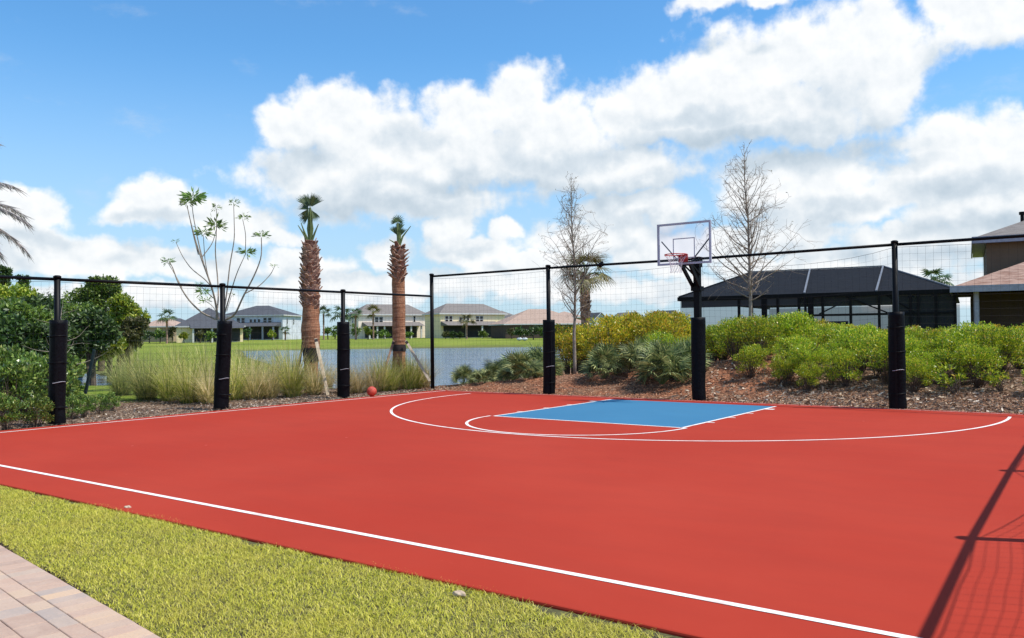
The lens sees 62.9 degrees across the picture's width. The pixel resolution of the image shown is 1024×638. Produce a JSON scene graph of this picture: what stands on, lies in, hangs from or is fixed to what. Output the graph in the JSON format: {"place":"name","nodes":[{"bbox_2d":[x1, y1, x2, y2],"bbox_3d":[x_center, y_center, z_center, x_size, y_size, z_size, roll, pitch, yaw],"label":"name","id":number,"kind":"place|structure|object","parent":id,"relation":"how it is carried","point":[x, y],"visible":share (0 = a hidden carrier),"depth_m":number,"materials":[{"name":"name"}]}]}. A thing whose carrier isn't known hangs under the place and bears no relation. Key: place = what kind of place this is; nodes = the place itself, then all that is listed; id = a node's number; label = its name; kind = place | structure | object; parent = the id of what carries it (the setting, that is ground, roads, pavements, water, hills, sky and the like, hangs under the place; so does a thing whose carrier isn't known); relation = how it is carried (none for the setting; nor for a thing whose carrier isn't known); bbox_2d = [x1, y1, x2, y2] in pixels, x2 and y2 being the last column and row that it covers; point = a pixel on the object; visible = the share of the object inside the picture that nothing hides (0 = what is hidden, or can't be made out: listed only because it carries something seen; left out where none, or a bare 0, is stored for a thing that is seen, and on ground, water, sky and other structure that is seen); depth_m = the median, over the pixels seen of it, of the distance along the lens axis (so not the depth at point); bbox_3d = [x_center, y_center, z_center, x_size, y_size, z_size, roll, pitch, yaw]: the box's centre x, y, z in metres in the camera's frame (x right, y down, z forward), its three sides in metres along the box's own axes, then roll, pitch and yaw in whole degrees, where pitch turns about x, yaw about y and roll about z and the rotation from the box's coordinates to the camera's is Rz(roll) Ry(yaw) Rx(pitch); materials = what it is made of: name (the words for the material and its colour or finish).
{"place":"outdoors","nodes":[
{"label":"outdoors","id":0,"kind":"place"},
{"bbox_2d":[0,545,160,637],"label":"paver path","id":1,"kind":"structure","parent":0,"point":[36,601],"depth_m":4.57,"materials":[{"name":"stone"}]},
{"bbox_2d":[78,347,567,387],"bbox_3d":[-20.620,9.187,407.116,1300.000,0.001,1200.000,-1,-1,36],"label":"water","id":2,"kind":"structure","parent":0,"point":[473,357],"depth_m":76.18,"materials":[{"name":"blue liquid"}]},
{"bbox_2d":[0,485,682,637],"bbox_3d":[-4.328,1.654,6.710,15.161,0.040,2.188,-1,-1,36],"label":"grass","id":3,"kind":"structure","parent":0,"point":[77,510],"depth_m":5.05,"materials":[{"name":"green plant"}]},
{"bbox_2d":[0,335,1023,430],"bbox_3d":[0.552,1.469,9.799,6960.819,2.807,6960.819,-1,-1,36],"label":"ground","id":4,"kind":"structure","parent":0,"point":[329,344],"depth_m":20.58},
{"bbox_2d":[0,313,28,351],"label":"broadleaf tree","id":5,"kind":"object","parent":4,"relation":"on","point":[11,330],"visible":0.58,"depth_m":29.91,"materials":[{"name":"green plant"}]},
{"bbox_2d":[0,392,29,429],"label":"broadleaf shrub","id":6,"kind":"object","parent":4,"relation":"on","point":[10,403],"visible":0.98,"depth_m":13.82,"materials":[{"name":"green plant"}]},
{"bbox_2d":[0,343,30,363],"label":"broadleaf shrub","id":7,"kind":"object","parent":4,"relation":"on","point":[4,354],"visible":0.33,"depth_m":18.94,"materials":[{"name":"green plant"}]},
{"bbox_2d":[0,144,34,263],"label":"feather palm","id":8,"kind":"object","parent":4,"relation":"on","point":[5,210],"visible":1,"depth_m":21.89,"materials":[{"name":"green plant"}]},
{"bbox_2d":[0,283,40,298],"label":"broadleaf tree","id":9,"kind":"object","parent":4,"relation":"on","point":[17,290],"visible":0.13,"depth_m":39.70,"materials":[{"name":"green plant"}]},
{"bbox_2d":[0,357,48,420],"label":"broadleaf shrub","id":10,"kind":"object","parent":4,"relation":"on","point":[9,367],"visible":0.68,"depth_m":15.51,"materials":[{"name":"green plant"}]},
{"bbox_2d":[0,296,62,339],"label":"broadleaf tree","id":11,"kind":"object","parent":4,"relation":"on","point":[29,312],"visible":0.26,"depth_m":32.36,"materials":[{"name":"green plant"}]},
{"bbox_2d":[0,359,67,418],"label":"broadleaf shrub","id":12,"kind":"object","parent":4,"relation":"on","point":[21,375],"visible":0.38,"depth_m":15.82,"materials":[{"name":"green plant"}]},
{"bbox_2d":[14,393,55,427],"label":"broadleaf shrub","id":13,"kind":"object","parent":4,"relation":"on","point":[35,400],"visible":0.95,"depth_m":14.20,"materials":[{"name":"green plant"}]},
{"bbox_2d":[6,291,71,320],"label":"broadleaf tree","id":14,"kind":"object","parent":4,"relation":"on","point":[34,300],"visible":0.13,"depth_m":37.43,"materials":[{"name":"green plant"}]},
{"bbox_2d":[19,320,74,356],"bbox_3d":[-17.219,1.377,30.937,1.961,2.750,2.068,0,-1,-30],"label":"broadleaf tree","id":15,"kind":"object","parent":4,"relation":"on","point":[33,334],"visible":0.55,"depth_m":30.30,"materials":[{"name":"green plant"}]},
{"bbox_2d":[26,358,82,413],"bbox_3d":[-9.200,1.326,16.683,1.188,1.256,1.184,-1,-1,38],"label":"broadleaf shrub","id":16,"kind":"object","parent":4,"relation":"on","point":[70,376],"visible":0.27,"depth_m":16.65,"materials":[{"name":"green plant"}]},
{"bbox_2d":[40,353,87,393],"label":"broadleaf shrub","id":17,"kind":"object","parent":4,"relation":"on","point":[70,364],"visible":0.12,"depth_m":19.50,"materials":[{"name":"green plant"}]},
{"bbox_2d":[65,395,86,419],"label":"broadleaf shrub","id":18,"kind":"object","parent":4,"relation":"on","point":[77,409],"visible":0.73,"depth_m":15.57,"materials":[{"name":"green plant"}]},
{"bbox_2d":[67,321,88,357],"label":"broadleaf tree","id":19,"kind":"object","parent":4,"relation":"on","point":[82,339],"visible":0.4,"depth_m":33.94,"materials":[{"name":"green plant"}]},
{"bbox_2d":[70,392,98,416],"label":"broadleaf shrub","id":20,"kind":"object","parent":4,"relation":"on","point":[88,401],"visible":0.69,"depth_m":15.95,"materials":[{"name":"green plant"}]},
{"bbox_2d":[61,301,110,377],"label":"broadleaf tree","id":21,"kind":"object","parent":4,"relation":"on","point":[80,308],"visible":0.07,"depth_m":43.12,"materials":[{"name":"green plant"}]},
{"bbox_2d":[69,306,122,385],"bbox_3d":[-17.846,1.359,36.020,1.995,3.805,2.050,0,-1,-12],"label":"broadleaf tree","id":22,"kind":"object","parent":4,"relation":"on","point":[103,332],"visible":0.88,"depth_m":35.59,"materials":[{"name":"green plant"}]},
{"bbox_2d":[71,274,122,370],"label":"broadleaf tree","id":23,"kind":"object","parent":4,"relation":"on","point":[104,293],"visible":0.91,"depth_m":49.17,"materials":[{"name":"green plant"}]},
{"bbox_2d":[87,336,127,382],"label":"broadleaf tree","id":24,"kind":"object","parent":4,"relation":"on","point":[121,344],"visible":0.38,"depth_m":38.62,"materials":[{"name":"green plant"}]},
{"bbox_2d":[89,351,145,395],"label":"ornamental grass","id":25,"kind":"object","parent":4,"relation":"on","point":[118,391],"depth_m":21.82,"materials":[{"name":"green plant"}]},
{"bbox_2d":[105,292,150,371],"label":"broadleaf tree","id":26,"kind":"object","parent":4,"relation":"on","point":[117,310],"visible":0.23,"depth_m":45.52,"materials":[{"name":"green plant"}]},
{"bbox_2d":[118,315,150,364],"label":"broadleaf tree","id":27,"kind":"object","parent":4,"relation":"on","point":[139,325],"visible":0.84,"depth_m":40.81,"materials":[{"name":"green plant"}]},
{"bbox_2d":[96,350,181,400],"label":"ornamental grass","id":28,"kind":"object","parent":4,"relation":"on","point":[140,392],"depth_m":20.08,"materials":[{"name":"green plant"}]},
{"bbox_2d":[141,319,180,341],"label":"bungalow","id":29,"kind":"object","parent":4,"relation":"on","point":[154,325],"visible":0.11,"depth_m":165.02,"materials":[{"name":"beige paint"}]},
{"bbox_2d":[127,350,207,400],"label":"ornamental grass","id":30,"kind":"object","parent":4,"relation":"on","point":[162,387],"depth_m":19.81,"materials":[{"name":"green plant"}]},
{"bbox_2d":[144,335,207,380],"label":"ornamental grass","id":31,"kind":"object","parent":4,"relation":"on","point":[175,354],"depth_m":26.30,"materials":[{"name":"green plant"}]},
{"bbox_2d":[144,349,232,403],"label":"ornamental grass","id":32,"kind":"object","parent":4,"relation":"on","point":[183,391],"depth_m":19.22,"materials":[{"name":"green plant"}]},
{"bbox_2d":[164,352,239,403],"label":"ornamental grass","id":33,"kind":"object","parent":4,"relation":"on","point":[205,397],"depth_m":18.89,"materials":[{"name":"plant"}]},
{"bbox_2d":[171,339,236,384],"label":"ornamental grass","id":34,"kind":"object","parent":4,"relation":"on","point":[198,361],"depth_m":24.76,"materials":[{"name":"green plant"}]},
{"bbox_2d":[174,308,244,342],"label":"bungalow","id":35,"kind":"object","parent":4,"relation":"on","point":[203,322],"visible":0.56,"depth_m":154.10,"materials":[{"name":"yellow paint"}]},
{"bbox_2d":[0,275,432,426],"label":"net fence","id":36,"kind":"object","parent":4,"relation":"on","point":[58,338],"visible":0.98,"depth_m":17.16,"materials":[{"name":"black metal"}]},
{"bbox_2d":[160,186,278,322],"bbox_3d":[-8.504,-0.836,23.877,3.394,5.883,1.629,-1,-1,10],"label":"young tree","id":37,"kind":"object","parent":4,"relation":"on","point":[186,198],"visible":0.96,"depth_m":23.90,"materials":[{"name":"green plant"}]},
{"bbox_2d":[0,383,472,430],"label":"leaf litter","id":38,"kind":"object","parent":4,"relation":"on","point":[398,391],"visible":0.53,"depth_m":18.40,"materials":[{"name":"brown plant"}]},
{"bbox_2d":[196,341,278,400],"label":"ornamental grass","id":39,"kind":"object","parent":4,"relation":"on","point":[236,383],"depth_m":19.82,"materials":[{"name":"green plant"}]},
{"bbox_2d":[230,351,283,399],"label":"ornamental grass","id":40,"kind":"object","parent":4,"relation":"on","point":[256,393],"depth_m":19.92,"materials":[{"name":"plant"}]},
{"bbox_2d":[225,306,301,339],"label":"two storey house","id":41,"kind":"structure","parent":4,"relation":"on","point":[262,321],"depth_m":185.98,"materials":[{"name":"white paint"}]},
{"bbox_2d":[238,353,300,398],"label":"ornamental grass","id":42,"kind":"object","parent":4,"relation":"on","point":[269,394],"depth_m":20.26,"materials":[{"name":"plant"}]},
{"bbox_2d":[251,334,331,397],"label":"ornamental grass","id":43,"kind":"object","parent":4,"relation":"on","point":[293,389],"depth_m":20.62,"materials":[{"name":"green plant"}]},
{"bbox_2d":[296,193,322,393],"bbox_3d":[-5.316,-0.639,22.020,0.631,5.387,0.642,-1,-1,36],"label":"sabal palm","id":44,"kind":"object","parent":4,"relation":"on","point":[310,270],"visible":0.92,"depth_m":21.86,"materials":[{"name":"brown plant"}]},
{"bbox_2d":[299,355,336,394],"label":"ornamental grass","id":45,"kind":"object","parent":4,"relation":"on","point":[318,387],"depth_m":21.18,"materials":[{"name":"plant"}]},
{"bbox_2d":[326,362,386,392],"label":"ornamental grass","id":46,"kind":"object","parent":4,"relation":"on","point":[357,389],"depth_m":21.85,"materials":[{"name":"plant"}]},
{"bbox_2d":[352,358,393,391],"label":"ornamental grass","id":47,"kind":"object","parent":4,"relation":"on","point":[371,382],"depth_m":22.22,"materials":[{"name":"plant"}]},
{"bbox_2d":[354,350,409,391],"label":"ornamental grass","id":48,"kind":"object","parent":4,"relation":"on","point":[383,386],"depth_m":22.46,"materials":[{"name":"green plant"}]},
{"bbox_2d":[348,304,424,338],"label":"two storey house","id":49,"kind":"structure","parent":4,"relation":"on","point":[414,318],"depth_m":188.87,"materials":[{"name":"beige paint"}]},
{"bbox_2d":[365,355,418,390],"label":"ornamental grass","id":50,"kind":"object","parent":4,"relation":"on","point":[396,381],"depth_m":22.74,"materials":[{"name":"green plant"}]},
{"bbox_2d":[387,215,410,388],"bbox_3d":[-3.188,-0.444,23.513,0.660,5.030,0.636,-1,-1,36],"label":"sabal palm","id":51,"kind":"object","parent":4,"relation":"on","point":[398,271],"visible":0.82,"depth_m":23.37,"materials":[{"name":"brown plant"}]},
{"bbox_2d":[392,351,423,389],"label":"ornamental grass","id":52,"kind":"object","parent":4,"relation":"on","point":[408,386],"depth_m":23.17,"materials":[{"name":"green plant"}]},
{"bbox_2d":[450,363,477,384],"bbox_3d":[-1.359,1.549,23.636,0.879,0.672,0.924,-1,-1,9],"label":"palmetto","id":53,"kind":"object","parent":4,"relation":"on","point":[464,372],"visible":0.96,"depth_m":23.53,"materials":[{"name":"green plant"}]},
{"bbox_2d":[422,303,507,337],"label":"two storey house","id":54,"kind":"structure","parent":4,"relation":"on","point":[448,320],"depth_m":184.19,"materials":[{"name":"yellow paint"}]},
{"bbox_2d":[0,390,1023,637],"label":"court slab","id":55,"kind":"structure","parent":4,"relation":"on","point":[906,530],"depth_m":7.54,"materials":[{"name":"red concrete"}]},
{"bbox_2d":[0,390,1010,637],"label":"court lines","id":56,"kind":"object","parent":55,"relation":"on","point":[530,564],"visible":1,"depth_m":6.10,"materials":[{"name":"paint"}]},
{"bbox_2d":[498,399,772,426],"bbox_3d":[2.408,1.725,15.708,3.660,0.001,4.270,-1,-1,36],"label":"blue key","id":57,"kind":"object","parent":55,"relation":"on","point":[661,413],"visible":1,"depth_m":15.41,"materials":[{"name":"paint"}]},
{"bbox_2d":[0,359,1023,425],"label":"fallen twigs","id":58,"kind":"object","parent":4,"relation":"on","point":[566,394],"visible":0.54,"depth_m":18.22,"materials":[{"name":"brown wood"}]},
{"bbox_2d":[498,350,542,380],"bbox_3d":[0.330,1.313,23.120,1.490,0.937,1.358,-1,-1,31],"label":"palmetto","id":59,"kind":"object","parent":4,"relation":"on","point":[536,365],"visible":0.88,"depth_m":22.88,"materials":[{"name":"green plant"}]},
{"bbox_2d":[490,309,580,338],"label":"bungalow","id":60,"kind":"object","parent":4,"relation":"on","point":[530,317],"visible":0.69,"depth_m":168.60,"materials":[{"name":"brown paint"}]},
{"bbox_2d":[518,342,564,377],"bbox_3d":[0.749,1.207,23.906,1.518,1.161,1.597,-1,-1,32],"label":"palmetto","id":61,"kind":"object","parent":4,"relation":"on","point":[537,352],"visible":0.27,"depth_m":23.88,"materials":[{"name":"green plant"}]},
{"bbox_2d":[555,323,586,374],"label":"hedge shrub","id":62,"kind":"object","parent":4,"relation":"on","point":[561,331],"visible":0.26,"depth_m":27.62,"materials":[{"name":"green plant"}]},
{"bbox_2d":[539,172,608,374],"bbox_3d":[1.736,-1.239,23.887,2.236,5.951,2.146,-1,-1,17],"label":"bare sapling","id":63,"kind":"object","parent":4,"relation":"on","point":[575,292],"visible":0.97,"depth_m":23.99,"materials":[{"name":"grey plant"}]},
{"bbox_2d":[556,326,604,373],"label":"hedge shrub","id":64,"kind":"object","parent":4,"relation":"on","point":[566,348],"visible":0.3,"depth_m":26.45,"materials":[{"name":"plant"}]},
{"bbox_2d":[554,250,615,365],"bbox_3d":[2.467,-0.142,28.056,2.125,4.267,1.985,-1,-1,36],"label":"sabal palm","id":65,"kind":"object","parent":4,"relation":"on","point":[585,312],"visible":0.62,"depth_m":27.87,"materials":[{"name":"green plant"}]},
{"bbox_2d":[578,340,631,378],"bbox_3d":[2.447,1.041,21.632,1.484,1.079,1.411,0,-1,-18],"label":"palmetto","id":66,"kind":"object","parent":4,"relation":"on","point":[597,358],"visible":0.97,"depth_m":21.45,"materials":[{"name":"green plant"}]},
{"bbox_2d":[577,314,642,370],"bbox_3d":[3.012,0.767,25.228,2.098,1.881,1.981,-1,-1,17],"label":"hedge shrub","id":67,"kind":"object","parent":4,"relation":"on","point":[613,322],"visible":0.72,"depth_m":24.98,"materials":[{"name":"green plant"}]},
{"bbox_2d":[615,334,661,372],"bbox_3d":[3.358,0.912,21.419,1.510,1.143,1.615,-2,-1,43],"label":"palmetto","id":68,"kind":"object","parent":4,"relation":"on","point":[631,350],"visible":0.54,"depth_m":21.37,"materials":[{"name":"green plant"}]},
{"bbox_2d":[613,309,667,367],"bbox_3d":[3.915,0.671,25.585,2.034,1.931,2.154,-1,-1,19],"label":"hedge shrub","id":69,"kind":"object","parent":4,"relation":"on","point":[637,316],"visible":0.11,"depth_m":25.32,"materials":[{"name":"green plant"}]},
{"bbox_2d":[627,310,689,343],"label":"hedge shrub","id":70,"kind":"object","parent":4,"relation":"on","point":[666,325],"visible":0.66,"depth_m":24.31,"materials":[{"name":"green plant"}]},
{"bbox_2d":[628,338,690,384],"bbox_3d":[3.604,1.012,20.210,1.641,1.255,1.726,-1,-1,17],"label":"palmetto","id":71,"kind":"object","parent":4,"relation":"on","point":[655,352],"visible":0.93,"depth_m":20.12,"materials":[{"name":"green plant"}]},
{"bbox_2d":[654,352,690,381],"bbox_3d":[4.051,1.175,20.345,1.253,0.864,1.373,-1,-1,13],"label":"palmetto","id":72,"kind":"object","parent":4,"relation":"on","point":[673,365],"visible":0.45,"depth_m":20.13,"materials":[{"name":"green plant"}]},
{"bbox_2d":[657,220,711,400],"bbox_3d":[3.701,-0.139,17.739,1.225,3.810,1.056,0,-1,-15],"label":"basketball hoop","id":73,"kind":"object","parent":4,"relation":"on","point":[698,348],"visible":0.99,"depth_m":18.07,"materials":[{"name":"black paint"}]},
{"bbox_2d":[397,354,1023,413],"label":"mulch","id":74,"kind":"object","parent":4,"relation":"on","point":[847,401],"visible":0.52,"depth_m":17.85,"materials":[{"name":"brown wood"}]},
{"bbox_2d":[429,234,1023,411],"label":"net fence","id":75,"kind":"object","parent":4,"relation":"on","point":[896,361],"visible":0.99,"depth_m":16.83,"materials":[{"name":"black metal"}]},
{"bbox_2d":[711,315,757,360],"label":"hedge shrub","id":76,"kind":"object","parent":4,"relation":"on","point":[729,327],"visible":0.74,"depth_m":20.99,"materials":[{"name":"green plant"}]},
{"bbox_2d":[730,343,769,377],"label":"hedge shrub","id":77,"kind":"object","parent":4,"relation":"on","point":[756,353],"visible":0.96,"depth_m":19.57,"materials":[{"name":"green plant"}]},
{"bbox_2d":[695,142,818,345],"bbox_3d":[6.218,-1.769,21.552,3.063,5.727,2.740,-1,-1,36],"label":"bare sapling","id":78,"kind":"object","parent":4,"relation":"on","point":[749,263],"visible":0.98,"depth_m":21.62,"materials":[{"name":"grey plant"}]},
{"bbox_2d":[730,313,785,360],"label":"hedge shrub","id":79,"kind":"object","parent":4,"relation":"on","point":[770,331],"visible":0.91,"depth_m":20.46,"materials":[{"name":"green plant"}]},
{"bbox_2d":[768,351,805,385],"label":"hedge shrub","id":80,"kind":"object","parent":4,"relation":"on","point":[778,361],"visible":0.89,"depth_m":18.77,"materials":[{"name":"green plant"}]},
{"bbox_2d":[763,309,818,358],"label":"hedge shrub","id":81,"kind":"object","parent":4,"relation":"on","point":[794,328],"visible":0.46,"depth_m":21.15,"materials":[{"name":"green plant"}]},
{"bbox_2d":[771,334,814,372],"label":"hedge shrub","id":82,"kind":"object","parent":4,"relation":"on","point":[796,340],"visible":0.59,"depth_m":19.57,"materials":[{"name":"green plant"}]},
{"bbox_2d":[772,312,824,348],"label":"hedge shrub","id":83,"kind":"object","parent":4,"relation":"on","point":[813,328],"visible":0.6,"depth_m":20.97,"materials":[{"name":"green plant"}]},
{"bbox_2d":[794,360,823,391],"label":"hedge shrub","id":84,"kind":"object","parent":4,"relation":"on","point":[815,370],"visible":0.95,"depth_m":18.24,"materials":[{"name":"green plant"}]},
{"bbox_2d":[788,340,834,382],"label":"hedge shrub","id":85,"kind":"object","parent":4,"relation":"on","point":[798,352],"visible":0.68,"depth_m":18.71,"materials":[{"name":"green plant"}]},
{"bbox_2d":[677,265,959,346],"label":"screened house","id":86,"kind":"structure","parent":4,"relation":"on","point":[936,304],"depth_m":32.00,"materials":[{"name":"black paint"}]},
{"bbox_2d":[823,347,865,385],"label":"hedge shrub","id":87,"kind":"object","parent":4,"relation":"on","point":[849,358],"visible":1,"depth_m":18.23,"materials":[{"name":"green plant"}]},
{"bbox_2d":[829,322,884,372],"bbox_3d":[7.954,0.682,19.277,1.336,1.218,1.282,0,-1,-31],"label":"hedge shrub","id":88,"kind":"object","parent":4,"relation":"on","point":[853,337],"visible":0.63,"depth_m":19.21,"materials":[{"name":"green plant"}]},
{"bbox_2d":[854,330,918,382],"bbox_3d":[8.168,0.828,18.178,1.267,1.204,1.321,-1,-1,-7],"label":"hedge shrub","id":89,"kind":"object","parent":4,"relation":"on","point":[876,340],"visible":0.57,"depth_m":18.09,"materials":[{"name":"green plant"}]},
{"bbox_2d":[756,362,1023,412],"bbox_3d":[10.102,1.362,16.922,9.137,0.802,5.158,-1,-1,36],"label":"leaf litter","id":90,"kind":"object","parent":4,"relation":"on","point":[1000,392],"visible":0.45,"depth_m":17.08,"materials":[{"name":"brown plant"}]},
{"bbox_2d":[906,356,934,392],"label":"hedge shrub","id":91,"kind":"object","parent":4,"relation":"on","point":[916,369],"visible":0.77,"depth_m":17.01,"materials":[{"name":"green plant"}]},
{"bbox_2d":[906,346,937,387],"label":"hedge shrub","id":92,"kind":"object","parent":4,"relation":"on","point":[929,358],"visible":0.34,"depth_m":17.49,"materials":[{"name":"green plant"}]},
{"bbox_2d":[928,324,983,377],"bbox_3d":[9.564,0.712,17.981,1.211,1.255,1.271,-1,-1,29],"label":"hedge shrub","id":93,"kind":"object","parent":4,"relation":"on","point":[943,341],"visible":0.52,"depth_m":17.93,"materials":[{"name":"green plant"}]},
{"bbox_2d":[929,339,982,384],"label":"hedge shrub","id":94,"kind":"object","parent":4,"relation":"on","point":[948,355],"visible":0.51,"depth_m":17.52,"materials":[{"name":"green plant"}]},
{"bbox_2d":[932,362,981,394],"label":"hedge sprig","id":95,"kind":"object","parent":4,"relation":"on","point":[938,376],"visible":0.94,"depth_m":16.68,"materials":[{"name":"green plant"}]},
{"bbox_2d":[943,320,1010,373],"bbox_3d":[10.180,0.637,18.335,1.369,1.247,1.313,-1,-1,31],"label":"hedge shrub","id":96,"kind":"object","parent":4,"relation":"on","point":[969,327],"visible":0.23,"depth_m":18.27,"materials":[{"name":"green plant"}]},
{"bbox_2d":[949,341,1008,387],"bbox_3d":[9.510,0.939,17.029,1.087,0.991,1.043,0,-1,-30],"label":"hedge shrub","id":97,"kind":"object","parent":4,"relation":"on","point":[983,351],"visible":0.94,"depth_m":16.94,"materials":[{"name":"green plant"}]},
{"bbox_2d":[950,211,1023,328],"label":"brown house","id":98,"kind":"structure","parent":4,"relation":"on","point":[997,299],"depth_m":30.06,"materials":[{"name":"paint"}]},
{"bbox_2d":[970,325,1023,376],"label":"hedge shrub","id":99,"kind":"object","parent":4,"relation":"on","point":[993,336],"visible":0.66,"depth_m":17.43,"materials":[{"name":"green plant"}]},
{"bbox_2d":[972,324,1023,371],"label":"hedge shrub","id":100,"kind":"object","parent":4,"relation":"on","point":[1003,345],"visible":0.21,"depth_m":17.78,"materials":[{"name":"green plant"}]},
{"bbox_2d":[980,366,1016,391],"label":"hedge sprig","id":101,"kind":"object","parent":4,"relation":"on","point":[989,378],"visible":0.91,"depth_m":16.53,"materials":[{"name":"green plant"}]},
{"bbox_2d":[0,0,1023,334],"label":"sky","id":102,"kind":"structure","parent":0,"point":[878,121],"materials":[{"name":"blue"}]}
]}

